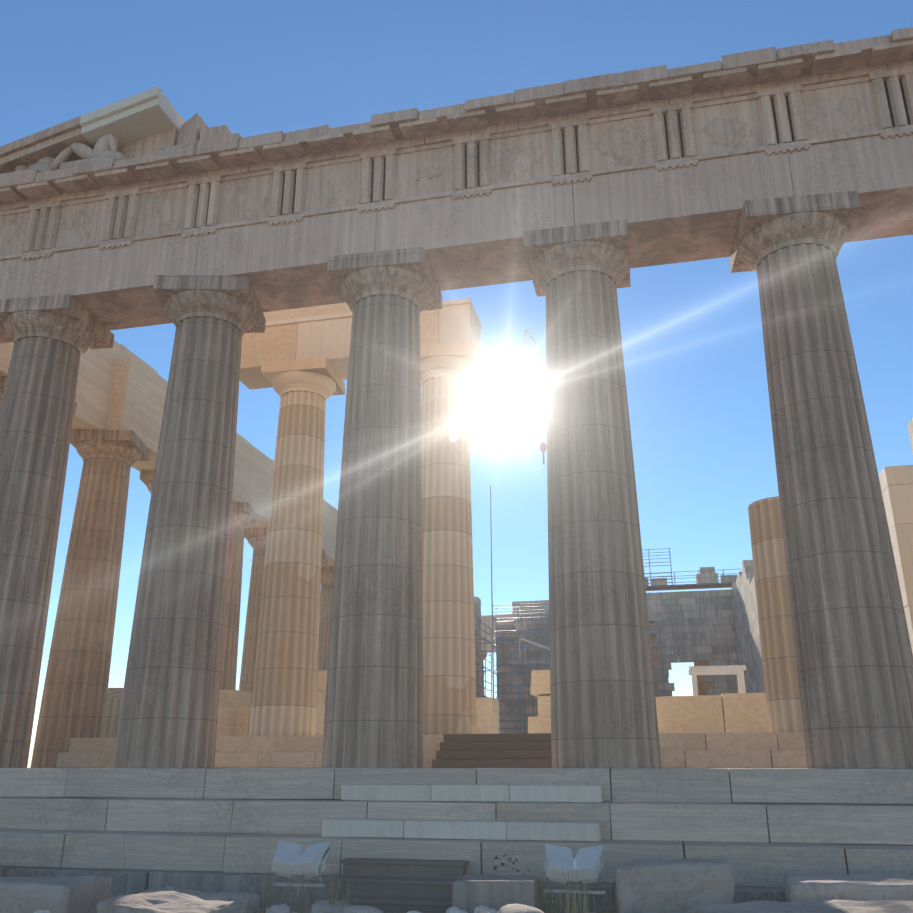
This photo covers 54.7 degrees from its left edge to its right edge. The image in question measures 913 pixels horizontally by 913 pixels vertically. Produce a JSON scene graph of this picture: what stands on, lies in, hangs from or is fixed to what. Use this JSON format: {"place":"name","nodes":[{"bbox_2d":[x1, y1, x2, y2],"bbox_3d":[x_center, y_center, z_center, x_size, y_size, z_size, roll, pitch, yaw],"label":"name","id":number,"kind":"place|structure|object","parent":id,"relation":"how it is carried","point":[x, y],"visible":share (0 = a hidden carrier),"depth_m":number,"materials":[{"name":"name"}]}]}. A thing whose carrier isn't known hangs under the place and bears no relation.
{"place":"outdoors","nodes":[
{"label":"outdoors","id":0,"kind":"place"},
{"bbox_2d":[80,86,184,147],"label":"pediment cornice","id":1,"kind":"structure","parent":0,"point":[140,116],"depth_m":21.56,"materials":[{"name":"beige stone"}]},
{"bbox_2d":[91,900,311,912],"bbox_3d":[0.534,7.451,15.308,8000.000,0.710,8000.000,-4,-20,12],"label":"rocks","id":2,"kind":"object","parent":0,"point":[306,909],"depth_m":13.15,"materials":[{"name":"grey stone"}]},
{"bbox_2d":[34,910,49,912],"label":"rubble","id":3,"kind":"object","parent":2,"relation":"on","point":[45,911],"depth_m":10.80,"materials":[{"name":"stone"}]},
{"bbox_2d":[266,904,290,912],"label":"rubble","id":4,"kind":"object","parent":2,"relation":"on","point":[280,908],"depth_m":10.65,"materials":[{"name":"grey stone"}]},
{"bbox_2d":[271,840,330,911],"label":"floodlight housing","id":5,"kind":"object","parent":2,"relation":"on","point":[288,856],"depth_m":12.39,"materials":[{"name":"white paint"}]},
{"bbox_2d":[311,900,350,912],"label":"boulder","id":6,"kind":"object","parent":2,"relation":"on","point":[323,906],"depth_m":10.84,"materials":[{"name":"grey stone"}]},
{"bbox_2d":[342,905,382,912],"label":"boulder","id":7,"kind":"object","parent":2,"relation":"on","point":[357,909],"depth_m":10.06,"materials":[{"name":"grey stone"}]},
{"bbox_2d":[0,866,785,912],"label":"temple foundation","id":8,"kind":"object","parent":2,"relation":"on","point":[127,882],"depth_m":13.66,"materials":[{"name":"grey stone"}]},
{"bbox_2d":[0,768,912,887],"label":"temple steps","id":9,"kind":"structure","parent":8,"relation":"on","point":[761,827],"depth_m":14.16,"materials":[{"name":"stone"}]},
{"bbox_2d":[0,376,76,413],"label":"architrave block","id":10,"kind":"structure","parent":9,"relation":"on","point":[2,381],"depth_m":24.86,"materials":[{"name":"stone"}]},
{"bbox_2d":[0,294,114,767],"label":"column","id":11,"kind":"structure","parent":9,"relation":"on","point":[54,338],"depth_m":19.83,"materials":[{"name":"stone"}]},
{"bbox_2d":[30,429,150,767],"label":"column","id":12,"kind":"structure","parent":9,"relation":"on","point":[75,689],"depth_m":27.47,"materials":[{"name":"stone"}]},
{"bbox_2d":[0,340,337,566],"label":"architrave","id":13,"kind":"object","parent":12,"relation":"on","point":[94,381],"depth_m":28.87,"materials":[{"name":"stone"}]},
{"bbox_2d":[139,470,154,492],"bbox_3d":[-10.717,5.771,32.043,2.106,10.433,2.108,1,-19,-2],"label":"column capital","id":14,"kind":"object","parent":9,"relation":"on","point":[146,477],"depth_m":32.72,"materials":[{"name":"stone"}]},
{"bbox_2d":[105,358,337,565],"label":"architrave block","id":15,"kind":"structure","parent":14,"relation":"on","point":[137,398],"depth_m":31.18,"materials":[{"name":"stone"}]},
{"bbox_2d":[113,275,265,767],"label":"column","id":16,"kind":"structure","parent":9,"relation":"on","point":[168,717],"depth_m":18.24,"materials":[{"name":"stone"}]},
{"bbox_2d":[220,502,256,689],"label":"column","id":17,"kind":"structure","parent":9,"relation":"on","point":[243,515],"depth_m":36.13,"materials":[{"name":"stone"}]},
{"bbox_2d":[239,528,267,703],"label":"column","id":18,"kind":"structure","parent":9,"relation":"on","point":[256,538],"depth_m":39.88,"materials":[{"name":"stone"}]},
{"bbox_2d":[318,567,333,669],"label":"column","id":19,"kind":"structure","parent":9,"relation":"on","point":[327,573],"depth_m":48.08,"materials":[{"name":"stone"}]},
{"bbox_2d":[321,247,441,767],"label":"column","id":20,"kind":"structure","parent":9,"relation":"on","point":[374,709],"depth_m":17.28,"materials":[{"name":"stone"}]},
{"bbox_2d":[322,784,602,841],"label":"steps","id":21,"kind":"structure","parent":9,"relation":"on","point":[484,830],"depth_m":14.12,"materials":[{"name":"stone"}]},
{"bbox_2d":[432,733,551,767],"bbox_3d":[0.947,6.324,18.978,2.600,0.710,1.700,-4,-20,12],"label":"stairs","id":22,"kind":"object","parent":9,"relation":"on","point":[521,750],"depth_m":18.63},
{"bbox_2d":[523,219,661,767],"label":"column","id":23,"kind":"structure","parent":9,"relation":"on","point":[603,705],"depth_m":16.34,"materials":[{"name":"stone"}]},
{"bbox_2d":[0,125,912,343],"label":"architrave beam","id":24,"kind":"structure","parent":23,"relation":"on","point":[680,215],"depth_m":18.91,"materials":[{"name":"stone"}]},
{"bbox_2d":[0,76,877,255],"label":"metopes","id":25,"kind":"object","parent":24,"relation":"on","point":[841,107],"depth_m":19.30,"materials":[{"name":"stone"}]},
{"bbox_2d":[20,129,912,260],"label":"regulae","id":26,"kind":"object","parent":24,"relation":"attached to","point":[806,147],"depth_m":18.94,"materials":[{"name":"stone"}]},
{"bbox_2d":[23,66,912,252],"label":"triglyphs","id":27,"kind":"object","parent":24,"relation":"on","point":[782,115],"depth_m":19.13,"materials":[{"name":"stone"}]},
{"bbox_2d":[729,191,912,767],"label":"column","id":28,"kind":"structure","parent":9,"relation":"on","point":[854,655],"depth_m":15.49,"materials":[{"name":"stone"}]},
{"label":"cella","id":29,"kind":"object","parent":9,"relation":"on","visible":0},
{"bbox_2d":[216,690,768,736],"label":"cella wall remains","id":30,"kind":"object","parent":29,"relation":"on","point":[734,713],"depth_m":24.47,"materials":[{"name":"stone"}]},
{"bbox_2d":[519,636,549,658],"bbox_3d":[2.659,7.083,28.477,1.227,2.549,0.135,1,-19,-2],"label":"crane arm","id":31,"kind":"object","parent":29,"relation":"on","point":[534,642],"depth_m":28.77,"materials":[{"name":"metal"}]},
{"bbox_2d":[523,329,546,438],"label":"crane","id":32,"kind":"object","parent":29,"relation":"on","point":[527,404],"depth_m":51.09,"materials":[{"name":"metal"}]},
{"bbox_2d":[474,485,737,732],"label":"scaffolding","id":33,"kind":"object","parent":29,"relation":"on","point":[493,672],"depth_m":66.35,"materials":[{"name":"grey metal"}]},
{"bbox_2d":[645,582,731,589],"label":"scaffold planks","id":34,"kind":"object","parent":33,"relation":"on","point":[713,585],"depth_m":67.40,"materials":[{"name":"brown wood"}]},
{"bbox_2d":[645,567,736,585],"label":"stone blocks","id":35,"kind":"structure","parent":34,"relation":"on","point":[709,576],"depth_m":67.02,"materials":[{"name":"grey stone"}]},
{"bbox_2d":[474,560,764,733],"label":"cella walls","id":36,"kind":"structure","parent":29,"relation":"on","point":[716,627],"depth_m":66.36,"materials":[{"name":"grey stone"}]},
{"bbox_2d":[649,625,659,696],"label":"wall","id":37,"kind":"structure","parent":29,"relation":"on","point":[653,638],"depth_m":70.57,"materials":[{"name":"stone"}]},
{"bbox_2d":[512,596,672,629],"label":"opisthodomos architrave beam","id":38,"kind":"structure","parent":37,"relation":"on","point":[527,605],"depth_m":73.88,"materials":[{"name":"grey stone"}]},
{"bbox_2d":[696,662,712,694],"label":"opisthodomos column","id":39,"kind":"structure","parent":29,"relation":"on","point":[704,687],"depth_m":69.06,"materials":[{"name":"stone"}]},
{"bbox_2d":[879,465,912,653],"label":"anta pillar","id":40,"kind":"structure","parent":29,"relation":"on","point":[896,483],"depth_m":23.71,"materials":[{"name":"stone"}]},
{"bbox_2d":[323,858,468,912],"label":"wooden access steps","id":41,"kind":"structure","parent":2,"relation":"on","point":[403,885],"depth_m":12.80,"materials":[{"name":"grey wood"}]},
{"bbox_2d":[0,858,884,912],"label":"dry weed tufts","id":42,"kind":"object","parent":2,"relation":"on","point":[550,898],"depth_m":11.51,"materials":[{"name":"beige plant"}]},
{"bbox_2d":[0,858,912,912],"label":"stone blocks","id":43,"kind":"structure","parent":2,"relation":"on","point":[693,885],"depth_m":10.82,"materials":[{"name":"grey stone"}]},
{"bbox_2d":[446,906,466,912],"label":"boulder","id":44,"kind":"object","parent":2,"relation":"on","point":[453,909],"depth_m":11.02,"materials":[{"name":"stone"}]},
{"bbox_2d":[474,906,497,912],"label":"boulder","id":45,"kind":"object","parent":2,"relation":"on","point":[485,908],"depth_m":10.95,"materials":[{"name":"stone"}]},
{"bbox_2d":[452,875,540,912],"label":"poros block","id":46,"kind":"object","parent":2,"relation":"on","point":[470,893],"depth_m":11.41,"materials":[{"name":"grey stone"}]},
{"bbox_2d":[498,904,543,912],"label":"boulder","id":47,"kind":"object","parent":2,"relation":"on","point":[514,908],"depth_m":9.90,"materials":[{"name":"beige stone"}]},
{"bbox_2d":[492,854,554,908],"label":"shrub leaves","id":48,"kind":"object","parent":2,"relation":"on","point":[495,867],"depth_m":12.28,"materials":[{"name":"plant"}]},
{"bbox_2d":[544,844,605,907],"bbox_3d":[1.548,5.701,11.575,0.820,1.107,0.556,-4,-20,12],"label":"floodlight housing","id":49,"kind":"object","parent":2,"relation":"on","point":[587,863],"depth_m":11.57,"materials":[{"name":"white paint"}]},
{"bbox_2d":[321,549,327,566],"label":"column","id":50,"kind":"structure","parent":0,"point":[324,559],"depth_m":45.24,"materials":[{"name":"stone"}]},
{"bbox_2d":[316,670,550,732],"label":"stone blocks","id":51,"kind":"structure","parent":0,"point":[541,691],"depth_m":28.86,"materials":[{"name":"beige stone"}]},
{"bbox_2d":[0,0,912,767],"label":"sky","id":52,"kind":"structure","parent":0,"point":[692,332],"materials":[{"name":"blue"}]},
{"bbox_2d":[481,650,486,695],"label":"column","id":53,"kind":"structure","parent":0,"point":[482,673],"depth_m":83.39,"materials":[{"name":"stone"}]},
{"bbox_2d":[481,615,672,652],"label":"entablature beam","id":54,"kind":"structure","parent":53,"relation":"on","point":[486,620],"depth_m":83.98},
{"bbox_2d":[540,442,546,464],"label":"crane hook block","id":55,"kind":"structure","parent":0,"point":[543,446],"depth_m":49.24,"materials":[{"name":"metal"}]},
{"bbox_2d":[688,665,745,695],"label":"white gantry frames","id":56,"kind":"structure","parent":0,"point":[694,671],"depth_m":32.12,"materials":[{"name":"paint"}]},
{"bbox_3d":[0.564,-6.072,20.210,30.605,1.355,1.508,-4,-20,12],"label":"front frieze backing","id":57,"kind":"object","parent":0,"visible":0},
{"bbox_2d":[0,27,912,211],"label":"geison blocks","id":58,"kind":"structure","parent":57,"relation":"on","point":[590,87],"depth_m":19.15,"materials":[{"name":"stone"}]},
{"bbox_2d":[0,116,93,173],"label":"pediment","id":59,"kind":"structure","parent":58,"relation":"on","point":[52,141],"depth_m":21.78,"materials":[{"name":"stone"}]},
{"bbox_2d":[15,134,124,171],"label":"pediment sculptures","id":60,"kind":"object","parent":58,"relation":"on","point":[105,146],"depth_m":21.64},
{"bbox_2d":[117,113,231,158],"bbox_3d":[-9.152,-7.311,22.638,9.411,1.964,0.850,-4,-20,12],"label":"pediment tympanum","id":61,"kind":"object","parent":58,"relation":"on","point":[195,128],"depth_m":21.96,"materials":[{"name":"stone"}]},
{"bbox_2d":[0,40,912,203],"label":"front mutules","id":62,"kind":"object","parent":58,"relation":"attached to","point":[888,53],"depth_m":19.17,"materials":[{"name":"stone"}]},
{"bbox_3d":[16.394,2.206,21.918,2.102,10.432,2.108,-2,-19,4],"label":"side column","id":63,"kind":"object","parent":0,"visible":0},
{"bbox_2d":[907,418,912,452],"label":"entablature backer beam","id":64,"kind":"structure","parent":63,"relation":"on","point":[910,427],"depth_m":35.32,"materials":[{"name":"stone"}]},
{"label":"pteron floor","id":65,"kind":"structure","parent":0,"visible":0},
{"bbox_2d":[56,732,807,767],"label":"pronaos steps","id":66,"kind":"structure","parent":65,"relation":"on","point":[742,750],"depth_m":19.88,"materials":[{"name":"beige stone"}]},
{"bbox_2d":[100,688,123,737],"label":"column","id":67,"kind":"structure","parent":66,"relation":"on","point":[111,715],"depth_m":22.77,"materials":[{"name":"stone"}]},
{"bbox_2d":[249,357,344,735],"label":"column","id":68,"kind":"structure","parent":66,"relation":"on","point":[284,697],"depth_m":23.25,"materials":[{"name":"stone"}]},
{"bbox_2d":[239,302,438,389],"bbox_3d":[-3.378,-3.345,25.685,6.258,1.813,1.447,-4,-20,12],"label":"architrave","id":69,"kind":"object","parent":68,"relation":"on","point":[275,343],"depth_m":25.35,"materials":[{"name":"stone"}]},
{"bbox_2d":[420,343,479,734],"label":"column","id":70,"kind":"structure","parent":66,"relation":"on","point":[450,373],"depth_m":22.38,"materials":[{"name":"stone"}]},
{"bbox_2d":[265,298,481,379],"bbox_3d":[-2.958,-3.176,25.523,7.222,1.387,1.604,-4,-20,12],"label":"architrave","id":71,"kind":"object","parent":70,"relation":"on","point":[328,337],"depth_m":24.91,"materials":[{"name":"beige stone"}]},
{"bbox_2d":[748,496,803,732],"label":"column","id":72,"kind":"structure","parent":66,"relation":"on","point":[783,701],"depth_m":20.05,"materials":[{"name":"stone"}]}
]}

